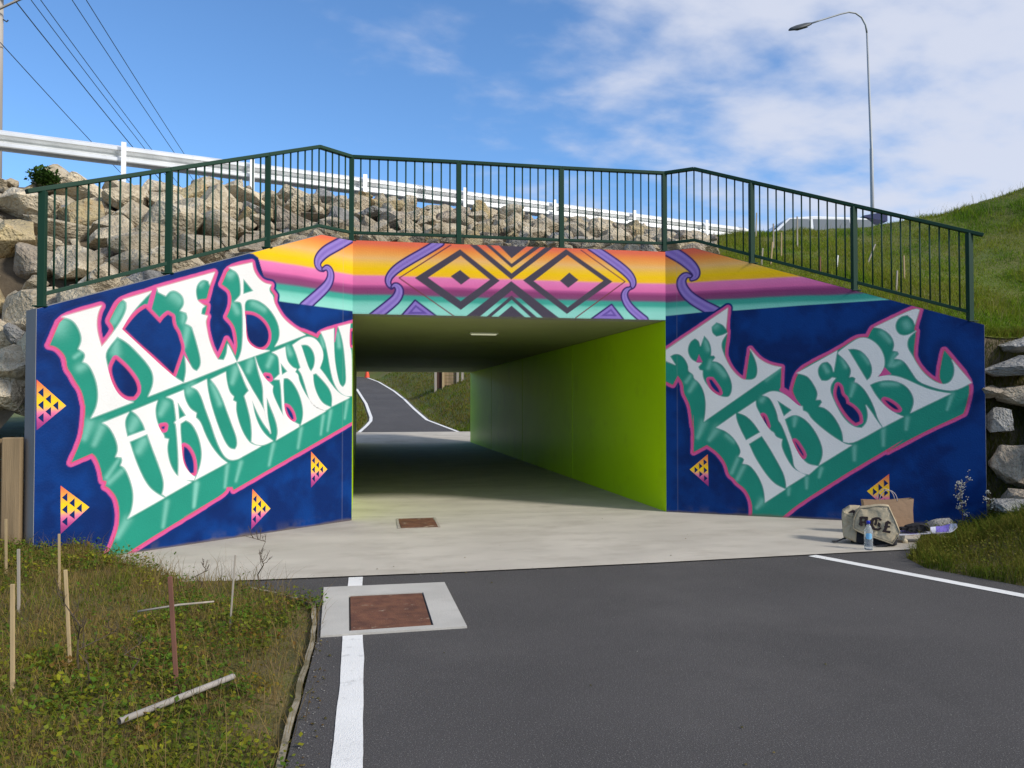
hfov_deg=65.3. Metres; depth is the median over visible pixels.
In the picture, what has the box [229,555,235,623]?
stake
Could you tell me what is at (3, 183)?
boulder
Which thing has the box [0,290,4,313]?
boulder
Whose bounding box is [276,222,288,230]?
boulder
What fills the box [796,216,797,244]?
stake
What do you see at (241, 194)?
boulder
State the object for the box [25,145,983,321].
railing
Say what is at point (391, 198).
boulder
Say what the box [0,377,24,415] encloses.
boulder
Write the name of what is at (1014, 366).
boulder
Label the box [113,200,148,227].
boulder
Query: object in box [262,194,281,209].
boulder
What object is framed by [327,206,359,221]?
boulder
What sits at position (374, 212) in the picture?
boulder
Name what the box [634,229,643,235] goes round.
boulder
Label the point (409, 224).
boulder
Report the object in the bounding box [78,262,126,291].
boulder
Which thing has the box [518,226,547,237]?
boulder
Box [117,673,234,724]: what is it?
pipe
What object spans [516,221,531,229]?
boulder
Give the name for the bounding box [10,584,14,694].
stake
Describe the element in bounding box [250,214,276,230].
boulder
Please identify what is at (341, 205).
boulder
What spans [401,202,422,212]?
boulder
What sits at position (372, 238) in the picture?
boulder
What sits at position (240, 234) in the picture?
boulder
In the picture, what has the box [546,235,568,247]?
boulder
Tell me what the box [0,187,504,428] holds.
embankment
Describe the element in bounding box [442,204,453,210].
boulder
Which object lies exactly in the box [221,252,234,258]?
boulder
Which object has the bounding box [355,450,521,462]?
tunnel floor
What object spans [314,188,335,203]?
boulder
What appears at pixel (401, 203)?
boulder
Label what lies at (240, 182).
boulder
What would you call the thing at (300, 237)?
boulder
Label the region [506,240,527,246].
boulder
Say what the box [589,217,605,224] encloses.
boulder
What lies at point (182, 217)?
boulder
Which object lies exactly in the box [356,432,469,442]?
tunnel floor
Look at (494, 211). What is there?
boulder
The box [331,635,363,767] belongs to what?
painted line
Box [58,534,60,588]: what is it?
stake
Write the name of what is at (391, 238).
boulder
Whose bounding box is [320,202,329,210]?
boulder
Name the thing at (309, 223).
boulder
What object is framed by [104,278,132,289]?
boulder
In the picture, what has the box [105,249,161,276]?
boulder
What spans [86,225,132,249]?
boulder
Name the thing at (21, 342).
boulder
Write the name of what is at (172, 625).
stake
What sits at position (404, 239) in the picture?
boulder
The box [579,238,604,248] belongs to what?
boulder
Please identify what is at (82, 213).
boulder
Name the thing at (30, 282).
boulder
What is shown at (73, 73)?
power line
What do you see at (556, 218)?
boulder
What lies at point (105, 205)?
boulder
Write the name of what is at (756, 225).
stake
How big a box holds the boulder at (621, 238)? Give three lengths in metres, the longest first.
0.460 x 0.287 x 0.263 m
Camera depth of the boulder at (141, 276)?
9.03 m
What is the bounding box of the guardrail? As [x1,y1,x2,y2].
[0,130,747,234]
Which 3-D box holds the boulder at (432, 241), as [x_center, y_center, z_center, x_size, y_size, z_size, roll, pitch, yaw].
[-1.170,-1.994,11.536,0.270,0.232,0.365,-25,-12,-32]
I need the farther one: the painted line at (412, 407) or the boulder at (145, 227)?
the painted line at (412, 407)
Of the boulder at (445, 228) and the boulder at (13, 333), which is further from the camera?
the boulder at (445, 228)
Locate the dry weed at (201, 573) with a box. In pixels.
[191,558,208,587]
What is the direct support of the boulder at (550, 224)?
on the embankment
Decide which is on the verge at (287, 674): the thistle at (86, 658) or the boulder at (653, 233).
the thistle at (86, 658)
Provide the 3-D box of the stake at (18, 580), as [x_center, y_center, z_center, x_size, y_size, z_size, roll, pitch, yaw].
[-3.530,1.470,5.716,0.029,0.577,0.014,0,-1,-11]
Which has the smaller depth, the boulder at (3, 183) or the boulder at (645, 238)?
the boulder at (3, 183)
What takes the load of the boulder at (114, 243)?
on the embankment
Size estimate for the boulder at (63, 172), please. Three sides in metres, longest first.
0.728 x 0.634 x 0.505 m
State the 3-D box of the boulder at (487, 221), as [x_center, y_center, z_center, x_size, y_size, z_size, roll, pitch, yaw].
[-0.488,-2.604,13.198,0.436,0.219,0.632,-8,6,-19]
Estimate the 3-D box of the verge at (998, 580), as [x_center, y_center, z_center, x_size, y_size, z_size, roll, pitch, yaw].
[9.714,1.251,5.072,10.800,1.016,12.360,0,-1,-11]
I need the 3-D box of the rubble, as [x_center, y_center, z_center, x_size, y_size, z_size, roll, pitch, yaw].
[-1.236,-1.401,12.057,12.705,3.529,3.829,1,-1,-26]
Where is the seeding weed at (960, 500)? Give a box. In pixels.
[955,471,970,524]
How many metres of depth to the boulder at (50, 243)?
9.73 m
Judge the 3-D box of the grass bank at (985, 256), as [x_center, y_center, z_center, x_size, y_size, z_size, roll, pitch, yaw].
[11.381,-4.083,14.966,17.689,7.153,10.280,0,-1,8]
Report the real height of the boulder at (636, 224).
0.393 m
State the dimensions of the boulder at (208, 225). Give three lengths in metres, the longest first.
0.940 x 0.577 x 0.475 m
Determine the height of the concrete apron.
0.001 m
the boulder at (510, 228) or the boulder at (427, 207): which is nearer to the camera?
the boulder at (510, 228)
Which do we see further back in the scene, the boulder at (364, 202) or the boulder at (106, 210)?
the boulder at (364, 202)
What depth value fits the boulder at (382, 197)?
13.42 m
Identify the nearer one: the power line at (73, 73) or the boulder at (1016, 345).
the boulder at (1016, 345)
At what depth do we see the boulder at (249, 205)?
11.79 m
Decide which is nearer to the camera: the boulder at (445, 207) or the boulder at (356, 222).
the boulder at (356, 222)
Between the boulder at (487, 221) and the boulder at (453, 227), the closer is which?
the boulder at (453, 227)
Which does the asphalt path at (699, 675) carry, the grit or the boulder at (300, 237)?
the grit
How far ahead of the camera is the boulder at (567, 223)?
13.36 m
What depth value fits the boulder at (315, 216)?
12.07 m
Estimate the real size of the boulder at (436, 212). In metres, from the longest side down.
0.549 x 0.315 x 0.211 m
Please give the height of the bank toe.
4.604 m
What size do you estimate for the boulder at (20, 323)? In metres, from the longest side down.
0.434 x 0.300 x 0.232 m
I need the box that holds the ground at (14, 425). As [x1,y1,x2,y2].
[0,413,990,761]
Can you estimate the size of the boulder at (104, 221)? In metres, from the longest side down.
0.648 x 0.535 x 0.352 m
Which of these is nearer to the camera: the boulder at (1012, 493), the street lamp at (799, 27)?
the boulder at (1012, 493)
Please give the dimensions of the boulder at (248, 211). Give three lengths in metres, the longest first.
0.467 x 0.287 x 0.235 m
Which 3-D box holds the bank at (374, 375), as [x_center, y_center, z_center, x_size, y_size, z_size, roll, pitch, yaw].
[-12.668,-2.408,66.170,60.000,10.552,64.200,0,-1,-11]
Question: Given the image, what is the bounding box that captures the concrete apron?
[116,509,920,581]
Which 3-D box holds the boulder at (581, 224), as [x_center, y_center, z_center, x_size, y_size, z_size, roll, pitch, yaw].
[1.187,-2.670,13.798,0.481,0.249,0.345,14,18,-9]
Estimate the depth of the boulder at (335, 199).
12.91 m
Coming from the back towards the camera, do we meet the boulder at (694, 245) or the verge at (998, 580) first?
the boulder at (694, 245)
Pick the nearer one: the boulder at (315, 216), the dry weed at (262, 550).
the dry weed at (262, 550)
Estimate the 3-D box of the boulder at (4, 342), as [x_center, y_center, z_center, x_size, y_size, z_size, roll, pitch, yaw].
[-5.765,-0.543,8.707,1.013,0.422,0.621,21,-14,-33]
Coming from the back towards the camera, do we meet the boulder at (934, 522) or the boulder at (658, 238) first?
the boulder at (658, 238)
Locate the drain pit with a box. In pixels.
[320,582,466,637]
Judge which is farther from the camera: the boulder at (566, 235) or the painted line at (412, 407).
the painted line at (412, 407)
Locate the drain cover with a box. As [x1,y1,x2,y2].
[396,517,440,528]
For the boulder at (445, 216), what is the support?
on the embankment
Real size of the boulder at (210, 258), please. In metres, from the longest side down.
0.854 x 0.534 x 0.439 m
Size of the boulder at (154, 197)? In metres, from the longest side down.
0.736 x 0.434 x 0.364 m
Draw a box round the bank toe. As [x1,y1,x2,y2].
[985,337,1023,506]
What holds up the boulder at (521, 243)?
on the embankment
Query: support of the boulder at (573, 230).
on the embankment
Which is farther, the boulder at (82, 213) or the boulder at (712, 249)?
the boulder at (712, 249)
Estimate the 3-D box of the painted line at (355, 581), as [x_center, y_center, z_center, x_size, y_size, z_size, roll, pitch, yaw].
[-1.393,1.760,7.109,0.132,0.001,0.387,0,-1,-11]
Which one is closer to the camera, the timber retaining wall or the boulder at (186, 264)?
the timber retaining wall
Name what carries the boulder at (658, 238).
on the embankment
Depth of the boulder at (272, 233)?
10.86 m
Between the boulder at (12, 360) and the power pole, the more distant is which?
the power pole
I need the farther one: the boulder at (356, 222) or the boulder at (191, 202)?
the boulder at (356, 222)
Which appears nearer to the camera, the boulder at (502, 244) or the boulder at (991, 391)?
the boulder at (991, 391)
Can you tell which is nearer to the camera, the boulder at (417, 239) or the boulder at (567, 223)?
the boulder at (417, 239)
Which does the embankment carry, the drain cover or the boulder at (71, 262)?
the boulder at (71, 262)
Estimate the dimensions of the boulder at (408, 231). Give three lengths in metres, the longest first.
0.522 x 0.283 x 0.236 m
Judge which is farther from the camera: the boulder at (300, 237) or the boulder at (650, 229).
the boulder at (650, 229)
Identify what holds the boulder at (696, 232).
on the embankment
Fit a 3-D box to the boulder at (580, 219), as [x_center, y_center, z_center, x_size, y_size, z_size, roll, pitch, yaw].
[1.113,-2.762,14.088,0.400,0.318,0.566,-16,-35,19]
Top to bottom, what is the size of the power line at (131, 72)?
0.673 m
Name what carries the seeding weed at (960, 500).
on the verge at (998, 580)
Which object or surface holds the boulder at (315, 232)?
on the embankment
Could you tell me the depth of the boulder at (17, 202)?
10.38 m
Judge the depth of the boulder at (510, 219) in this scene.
13.20 m
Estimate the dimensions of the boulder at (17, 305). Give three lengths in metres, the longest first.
0.673 x 0.654 x 0.416 m
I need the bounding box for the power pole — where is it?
[0,0,20,177]
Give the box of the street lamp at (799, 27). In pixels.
[788,11,873,213]
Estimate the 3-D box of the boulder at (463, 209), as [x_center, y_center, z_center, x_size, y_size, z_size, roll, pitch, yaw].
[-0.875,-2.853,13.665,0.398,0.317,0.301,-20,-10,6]
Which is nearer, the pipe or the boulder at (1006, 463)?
the pipe
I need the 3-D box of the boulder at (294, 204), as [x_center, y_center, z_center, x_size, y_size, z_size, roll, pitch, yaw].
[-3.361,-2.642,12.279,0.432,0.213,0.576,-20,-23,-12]
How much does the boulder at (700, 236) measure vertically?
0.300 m
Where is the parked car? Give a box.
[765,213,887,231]
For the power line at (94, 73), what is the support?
attached to the power pole
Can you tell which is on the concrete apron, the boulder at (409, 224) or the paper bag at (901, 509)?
the paper bag at (901, 509)
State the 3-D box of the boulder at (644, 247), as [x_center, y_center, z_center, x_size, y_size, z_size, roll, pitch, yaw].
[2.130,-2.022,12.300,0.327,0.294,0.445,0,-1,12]
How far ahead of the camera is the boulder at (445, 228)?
11.96 m
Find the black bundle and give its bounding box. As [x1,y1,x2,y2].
[899,523,930,531]
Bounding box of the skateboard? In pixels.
[897,523,956,542]
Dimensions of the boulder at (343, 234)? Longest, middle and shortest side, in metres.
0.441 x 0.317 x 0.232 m
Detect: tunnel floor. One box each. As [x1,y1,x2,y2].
[352,478,656,516]
[354,461,569,481]
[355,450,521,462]
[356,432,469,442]
[356,442,490,450]
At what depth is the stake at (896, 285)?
11.81 m
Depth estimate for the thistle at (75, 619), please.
4.62 m
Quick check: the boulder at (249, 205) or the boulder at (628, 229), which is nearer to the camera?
the boulder at (249, 205)
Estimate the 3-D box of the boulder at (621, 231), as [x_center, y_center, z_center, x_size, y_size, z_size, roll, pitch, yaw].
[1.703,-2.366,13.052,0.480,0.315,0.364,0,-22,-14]
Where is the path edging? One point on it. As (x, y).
(286, 737)
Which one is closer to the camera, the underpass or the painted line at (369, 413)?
the underpass
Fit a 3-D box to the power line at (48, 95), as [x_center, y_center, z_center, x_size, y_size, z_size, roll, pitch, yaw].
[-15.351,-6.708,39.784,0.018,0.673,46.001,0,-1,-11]
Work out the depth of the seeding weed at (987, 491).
9.47 m
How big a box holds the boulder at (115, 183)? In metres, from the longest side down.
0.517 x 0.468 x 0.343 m
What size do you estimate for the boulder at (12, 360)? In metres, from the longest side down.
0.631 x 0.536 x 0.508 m
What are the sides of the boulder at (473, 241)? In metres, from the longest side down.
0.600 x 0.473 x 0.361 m
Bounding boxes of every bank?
[357,372,469,431]
[719,188,1023,337]
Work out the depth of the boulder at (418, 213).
12.48 m
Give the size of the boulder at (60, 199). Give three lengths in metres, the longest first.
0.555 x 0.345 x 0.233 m
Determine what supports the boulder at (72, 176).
on the embankment
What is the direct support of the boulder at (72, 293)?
on the embankment
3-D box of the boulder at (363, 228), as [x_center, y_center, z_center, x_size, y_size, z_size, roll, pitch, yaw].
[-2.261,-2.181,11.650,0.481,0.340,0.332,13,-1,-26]
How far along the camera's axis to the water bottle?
8.59 m
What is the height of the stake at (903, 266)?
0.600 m
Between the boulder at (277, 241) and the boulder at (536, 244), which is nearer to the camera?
the boulder at (277, 241)
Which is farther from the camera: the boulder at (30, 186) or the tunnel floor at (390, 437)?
the tunnel floor at (390, 437)
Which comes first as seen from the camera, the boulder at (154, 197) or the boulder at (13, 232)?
the boulder at (13, 232)
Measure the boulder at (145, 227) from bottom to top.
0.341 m
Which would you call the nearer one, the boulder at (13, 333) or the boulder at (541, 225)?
the boulder at (13, 333)
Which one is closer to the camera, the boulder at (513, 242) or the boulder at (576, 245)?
the boulder at (513, 242)
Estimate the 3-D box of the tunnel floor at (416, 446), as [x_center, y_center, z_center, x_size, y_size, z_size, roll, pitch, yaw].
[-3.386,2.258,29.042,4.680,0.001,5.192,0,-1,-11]
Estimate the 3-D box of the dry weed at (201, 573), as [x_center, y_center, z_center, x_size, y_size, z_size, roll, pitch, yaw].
[-2.585,1.590,6.640,0.101,0.291,0.147,0,-1,15]
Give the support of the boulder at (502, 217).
on the embankment
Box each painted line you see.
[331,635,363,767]
[348,577,362,585]
[357,389,372,431]
[369,378,458,431]
[810,555,1023,596]
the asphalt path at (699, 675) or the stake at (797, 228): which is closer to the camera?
the asphalt path at (699, 675)
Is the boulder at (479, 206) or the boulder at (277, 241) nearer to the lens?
the boulder at (277, 241)
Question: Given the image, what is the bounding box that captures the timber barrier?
[434,372,463,391]
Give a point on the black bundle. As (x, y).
(914, 527)
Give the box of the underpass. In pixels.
[23,234,986,555]
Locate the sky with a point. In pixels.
(721, 86)
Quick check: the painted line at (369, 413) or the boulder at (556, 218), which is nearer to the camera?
the boulder at (556, 218)
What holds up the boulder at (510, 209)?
on the embankment
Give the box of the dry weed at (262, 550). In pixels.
[243,526,270,587]
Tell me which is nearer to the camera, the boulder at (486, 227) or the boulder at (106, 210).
the boulder at (106, 210)
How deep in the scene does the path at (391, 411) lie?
41.68 m
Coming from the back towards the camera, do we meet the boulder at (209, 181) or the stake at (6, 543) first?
the boulder at (209, 181)
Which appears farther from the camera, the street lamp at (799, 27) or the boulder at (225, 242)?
the street lamp at (799, 27)
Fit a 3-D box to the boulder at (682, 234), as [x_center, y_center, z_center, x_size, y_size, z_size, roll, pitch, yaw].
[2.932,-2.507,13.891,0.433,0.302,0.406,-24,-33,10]
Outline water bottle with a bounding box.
[864,521,872,549]
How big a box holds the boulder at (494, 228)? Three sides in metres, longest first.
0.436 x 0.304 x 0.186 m
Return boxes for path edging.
[248,587,316,767]
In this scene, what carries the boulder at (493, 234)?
on the embankment
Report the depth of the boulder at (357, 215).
12.21 m
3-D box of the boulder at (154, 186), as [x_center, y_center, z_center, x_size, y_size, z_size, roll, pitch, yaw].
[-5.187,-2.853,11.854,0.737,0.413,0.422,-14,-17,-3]
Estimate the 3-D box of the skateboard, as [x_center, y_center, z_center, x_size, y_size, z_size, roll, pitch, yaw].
[4.656,1.696,9.093,0.800,0.170,0.220,-4,6,3]
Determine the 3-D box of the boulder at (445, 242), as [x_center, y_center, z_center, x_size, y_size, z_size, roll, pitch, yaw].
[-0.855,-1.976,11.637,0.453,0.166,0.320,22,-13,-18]
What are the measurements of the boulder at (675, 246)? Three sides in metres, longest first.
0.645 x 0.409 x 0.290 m
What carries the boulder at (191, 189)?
on the embankment
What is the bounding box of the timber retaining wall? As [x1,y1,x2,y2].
[0,437,23,545]
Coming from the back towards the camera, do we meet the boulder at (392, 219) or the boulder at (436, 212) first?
the boulder at (436, 212)
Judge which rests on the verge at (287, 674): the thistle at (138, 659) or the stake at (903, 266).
the thistle at (138, 659)
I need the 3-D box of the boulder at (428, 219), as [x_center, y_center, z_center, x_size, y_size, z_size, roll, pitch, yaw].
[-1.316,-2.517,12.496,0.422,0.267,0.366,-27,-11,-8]
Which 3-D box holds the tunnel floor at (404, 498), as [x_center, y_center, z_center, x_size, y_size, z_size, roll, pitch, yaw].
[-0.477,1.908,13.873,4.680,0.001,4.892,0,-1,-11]
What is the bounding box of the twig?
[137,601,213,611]
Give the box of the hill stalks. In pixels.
[668,182,1022,329]
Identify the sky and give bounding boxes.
[2,0,1023,233]
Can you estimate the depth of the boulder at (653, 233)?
13.43 m
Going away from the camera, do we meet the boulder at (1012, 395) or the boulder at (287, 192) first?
the boulder at (1012, 395)
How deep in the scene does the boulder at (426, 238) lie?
11.84 m
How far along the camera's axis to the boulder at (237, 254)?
10.10 m
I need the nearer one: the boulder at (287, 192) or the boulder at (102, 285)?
the boulder at (102, 285)
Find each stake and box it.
[4,519,7,573]
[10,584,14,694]
[17,549,20,611]
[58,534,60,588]
[63,570,71,667]
[167,576,178,688]
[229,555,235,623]
[755,213,756,235]
[770,242,772,263]
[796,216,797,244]
[895,271,897,290]
[903,256,904,277]
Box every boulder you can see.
[0,178,8,187]
[0,187,60,218]
[0,219,34,257]
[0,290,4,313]
[0,319,11,348]
[0,344,25,380]
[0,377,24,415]
[2,287,55,323]
[3,323,25,343]
[13,242,52,279]
[13,316,25,330]
[16,332,25,353]
[21,275,49,289]
[22,184,33,188]
[23,214,90,243]
[34,164,68,194]
[35,235,64,251]
[47,295,56,304]
[48,245,103,279]
[50,171,102,200]
[50,194,74,205]
[56,287,95,301]
[57,198,104,225]
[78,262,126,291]
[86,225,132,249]
[89,214,133,234]
[90,197,112,210]
[95,248,117,262]
[101,185,148,209]
[102,180,132,189]
[104,208,115,214]
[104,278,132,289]
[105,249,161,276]
[107,231,164,253]
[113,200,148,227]
[120,270,162,282]
[132,222,173,239]
[142,179,182,193]
[143,201,205,237]
[146,191,184,204]
[148,245,204,271]
[173,233,224,263]
[175,197,207,212]
[179,180,206,197]
[190,176,222,185]
[197,209,239,237]
[200,184,238,218]
[207,184,264,209]
[208,208,248,232]
[219,237,239,252]
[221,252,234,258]
[225,179,242,186]
[232,252,249,255]
[238,206,256,220]
[238,231,258,238]
[238,234,263,251]
[239,201,264,215]
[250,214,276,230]
[253,229,291,242]
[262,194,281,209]
[264,209,276,220]
[271,237,281,245]
[276,184,307,202]
[276,205,310,224]
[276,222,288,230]
[282,239,299,243]
[284,194,303,216]
[288,224,313,235]
[294,235,306,238]
[299,193,320,211]
[300,212,327,221]
[306,222,317,225]
[307,229,323,237]
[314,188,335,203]
[314,220,335,235]
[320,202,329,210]
[320,217,343,233]
[326,199,354,214]
[327,197,342,204]
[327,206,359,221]
[337,226,355,237]
[343,219,359,225]
[348,194,368,209]
[354,191,372,197]
[354,213,363,220]
[354,225,373,239]
[358,205,386,220]
[359,228,387,240]
[361,215,376,226]
[371,198,380,205]
[371,219,389,231]
[374,193,385,200]
[374,200,404,210]
[377,211,409,228]
[381,196,395,201]
[381,203,395,210]
[381,230,402,241]
[397,236,410,241]
[398,217,421,231]
[399,229,417,236]
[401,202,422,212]
[403,195,416,206]
[407,208,428,222]
[408,236,425,242]
[416,215,439,226]
[422,222,448,238]
[424,205,442,210]
[425,232,439,241]
[426,239,438,242]
[428,209,443,217]
[434,223,465,231]
[436,211,455,222]
[439,240,454,243]
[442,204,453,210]
[450,230,482,244]
[453,206,470,213]
[454,215,477,225]
[467,210,487,221]
[471,200,492,218]
[473,223,493,232]
[477,223,499,232]
[478,218,494,224]
[480,232,502,240]
[482,234,502,244]
[487,242,510,245]
[488,207,497,215]
[492,214,507,219]
[492,219,505,232]
[497,204,523,216]
[503,223,519,235]
[504,212,521,225]
[505,241,524,246]
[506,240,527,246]
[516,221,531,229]
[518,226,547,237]
[518,231,532,242]
[523,214,529,219]
[528,241,547,246]
[529,218,558,233]
[531,223,549,232]
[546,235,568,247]
[547,215,558,222]
[548,232,571,238]
[558,222,576,231]
[565,224,592,237]
[566,216,584,222]
[567,242,580,248]
[570,220,587,227]
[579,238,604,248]
[586,221,613,237]
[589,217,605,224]
[596,234,615,246]
[602,228,629,240]
[605,244,623,249]
[611,235,624,240]
[612,223,631,237]
[623,244,639,250]
[626,220,643,231]
[632,235,659,250]
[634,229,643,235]
[640,244,656,250]
[644,227,660,232]
[645,229,672,237]
[651,233,670,241]
[667,238,687,249]
[673,230,692,239]
[676,243,704,250]
[689,230,706,235]
[693,234,709,240]
[702,241,719,253]
[711,235,717,242]
[927,518,952,526]
[982,385,1003,397]
[985,355,1023,376]
[986,407,1013,431]
[988,445,1023,487]
[994,498,1023,513]
[995,385,1023,406]
[998,337,1023,352]
[1001,488,1023,498]
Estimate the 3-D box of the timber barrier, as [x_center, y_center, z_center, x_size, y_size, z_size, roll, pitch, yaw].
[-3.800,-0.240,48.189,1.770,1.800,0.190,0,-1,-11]
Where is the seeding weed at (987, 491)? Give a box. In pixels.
[983,490,1000,516]
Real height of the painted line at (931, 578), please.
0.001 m
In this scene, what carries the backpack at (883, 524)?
on the concrete apron
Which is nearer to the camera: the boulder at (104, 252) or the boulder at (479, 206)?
the boulder at (104, 252)
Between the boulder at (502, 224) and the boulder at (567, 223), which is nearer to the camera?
the boulder at (502, 224)
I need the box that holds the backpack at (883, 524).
[832,504,899,546]
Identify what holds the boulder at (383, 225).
on the embankment
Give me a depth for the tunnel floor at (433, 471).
18.36 m
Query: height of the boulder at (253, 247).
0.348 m
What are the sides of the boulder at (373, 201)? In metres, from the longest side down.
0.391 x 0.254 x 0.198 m
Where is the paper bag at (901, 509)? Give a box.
[861,489,913,526]
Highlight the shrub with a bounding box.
[23,164,61,186]
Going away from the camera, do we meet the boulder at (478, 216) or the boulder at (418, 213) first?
the boulder at (418, 213)
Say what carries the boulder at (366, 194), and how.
on the embankment
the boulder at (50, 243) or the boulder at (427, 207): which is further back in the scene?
the boulder at (427, 207)
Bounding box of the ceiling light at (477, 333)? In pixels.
[469,332,498,334]
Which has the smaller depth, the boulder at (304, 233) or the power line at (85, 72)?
the boulder at (304, 233)
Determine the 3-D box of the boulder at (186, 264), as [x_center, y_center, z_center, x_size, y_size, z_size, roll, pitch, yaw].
[-4.053,-1.445,9.764,0.429,0.394,0.895,25,-6,32]
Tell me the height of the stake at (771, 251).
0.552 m
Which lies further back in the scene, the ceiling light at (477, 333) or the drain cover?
the ceiling light at (477, 333)
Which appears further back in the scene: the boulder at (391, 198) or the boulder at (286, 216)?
the boulder at (391, 198)
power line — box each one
[0,42,120,172]
[17,3,161,181]
[31,0,173,184]
[40,0,180,186]
[72,0,192,178]
[86,0,199,177]
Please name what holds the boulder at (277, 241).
on the embankment
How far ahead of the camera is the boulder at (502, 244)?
11.58 m
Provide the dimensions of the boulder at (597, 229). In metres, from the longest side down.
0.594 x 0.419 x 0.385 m
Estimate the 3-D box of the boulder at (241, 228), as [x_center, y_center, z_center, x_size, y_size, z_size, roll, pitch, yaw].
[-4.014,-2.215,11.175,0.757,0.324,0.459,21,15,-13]
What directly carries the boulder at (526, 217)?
on the embankment
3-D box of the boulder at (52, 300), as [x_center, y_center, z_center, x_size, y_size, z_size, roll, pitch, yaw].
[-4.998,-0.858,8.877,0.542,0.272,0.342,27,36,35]
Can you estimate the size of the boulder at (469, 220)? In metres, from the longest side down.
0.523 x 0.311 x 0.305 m
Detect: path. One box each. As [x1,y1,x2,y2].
[237,549,1023,767]
[357,377,459,431]
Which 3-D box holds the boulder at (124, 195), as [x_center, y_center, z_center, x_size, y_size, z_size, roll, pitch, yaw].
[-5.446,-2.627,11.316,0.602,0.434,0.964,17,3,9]
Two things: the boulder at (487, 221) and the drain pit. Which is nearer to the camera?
the drain pit
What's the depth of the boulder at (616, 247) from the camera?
12.12 m
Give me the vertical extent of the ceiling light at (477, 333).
0.040 m
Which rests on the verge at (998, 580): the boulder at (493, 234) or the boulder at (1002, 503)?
the boulder at (1002, 503)
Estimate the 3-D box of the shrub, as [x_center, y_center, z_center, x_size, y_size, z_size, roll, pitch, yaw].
[-6.429,-2.639,10.990,0.480,0.786,0.443,0,-1,1]
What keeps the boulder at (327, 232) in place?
on the embankment
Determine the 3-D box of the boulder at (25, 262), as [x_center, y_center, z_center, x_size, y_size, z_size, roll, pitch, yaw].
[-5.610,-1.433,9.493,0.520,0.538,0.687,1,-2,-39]
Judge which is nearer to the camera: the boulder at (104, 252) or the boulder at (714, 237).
the boulder at (104, 252)
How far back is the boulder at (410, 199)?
13.58 m
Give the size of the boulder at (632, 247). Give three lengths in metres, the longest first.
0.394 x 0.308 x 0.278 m
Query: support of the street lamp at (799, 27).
on the road
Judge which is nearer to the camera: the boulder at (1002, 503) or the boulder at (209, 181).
the boulder at (1002, 503)
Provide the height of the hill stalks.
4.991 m
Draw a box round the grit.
[298,518,969,767]
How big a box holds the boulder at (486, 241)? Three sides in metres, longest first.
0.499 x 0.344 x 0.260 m
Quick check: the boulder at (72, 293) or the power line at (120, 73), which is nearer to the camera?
the boulder at (72, 293)
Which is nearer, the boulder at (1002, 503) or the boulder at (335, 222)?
the boulder at (1002, 503)
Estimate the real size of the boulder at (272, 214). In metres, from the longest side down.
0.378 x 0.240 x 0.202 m
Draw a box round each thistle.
[54,578,86,668]
[77,616,117,684]
[122,628,146,680]
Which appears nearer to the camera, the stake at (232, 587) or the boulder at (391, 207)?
the stake at (232, 587)
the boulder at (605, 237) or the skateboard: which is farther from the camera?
the boulder at (605, 237)
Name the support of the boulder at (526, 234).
on the embankment
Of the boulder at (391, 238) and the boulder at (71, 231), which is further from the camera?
the boulder at (391, 238)
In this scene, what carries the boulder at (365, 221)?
on the embankment
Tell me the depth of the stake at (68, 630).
4.71 m
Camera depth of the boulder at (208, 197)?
11.36 m
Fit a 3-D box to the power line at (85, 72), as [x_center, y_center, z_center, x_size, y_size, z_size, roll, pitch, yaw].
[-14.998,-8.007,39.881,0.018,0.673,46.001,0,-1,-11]
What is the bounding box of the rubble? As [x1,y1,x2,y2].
[0,178,717,410]
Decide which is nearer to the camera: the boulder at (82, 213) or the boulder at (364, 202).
the boulder at (82, 213)

